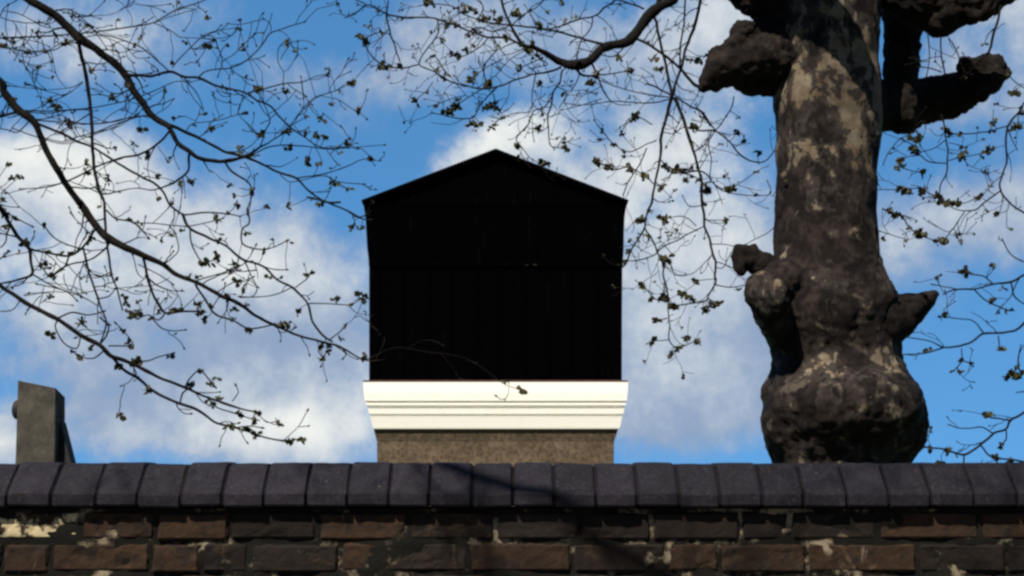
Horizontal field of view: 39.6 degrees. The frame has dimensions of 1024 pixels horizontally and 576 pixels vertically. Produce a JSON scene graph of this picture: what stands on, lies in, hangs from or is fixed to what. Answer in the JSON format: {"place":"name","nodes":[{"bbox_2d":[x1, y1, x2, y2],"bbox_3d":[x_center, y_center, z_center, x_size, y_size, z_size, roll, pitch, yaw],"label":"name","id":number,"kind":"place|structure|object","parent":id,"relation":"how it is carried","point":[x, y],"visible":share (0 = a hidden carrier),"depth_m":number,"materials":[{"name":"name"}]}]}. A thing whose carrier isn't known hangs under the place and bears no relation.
{"place":"outdoors","nodes":[
{"label":"outdoors","id":0,"kind":"place"},
{"bbox_2d":[361,148,628,466],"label":"gabled tower","id":1,"kind":"structure","parent":0,"point":[496,264],"depth_m":26.16,"materials":[{"name":"black paint"}]},
{"bbox_2d":[0,0,1023,463],"label":"sky","id":2,"kind":"structure","parent":0,"point":[713,414],"materials":[{"name":"blue"}]},
{"label":"ground","id":3,"kind":"structure","parent":0,"visible":0},
{"bbox_2d":[12,381,75,463],"bbox_3d":[-4.638,2.194,13.983,0.624,2.549,0.300,0,-8,0],"label":"chimney stack","id":4,"kind":"object","parent":3,"relation":"on","point":[38,414],"visible":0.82,"depth_m":13.96,"materials":[{"name":"concrete"}]},
{"bbox_2d":[0,0,527,447],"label":"budding tree","id":5,"kind":"object","parent":3,"relation":"on","point":[79,38],"visible":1,"depth_m":5.54,"materials":[{"name":"brown plant"}]},
{"bbox_2d":[0,462,1023,575],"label":"brick wall","id":6,"kind":"structure","parent":3,"relation":"on","point":[470,519],"depth_m":3.46,"materials":[{"name":"brown brick"}]},
{"bbox_2d":[326,0,1023,463],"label":"plane tree","id":7,"kind":"object","parent":3,"relation":"on","point":[838,318],"visible":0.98,"depth_m":7.44,"materials":[{"name":"brown plant"}]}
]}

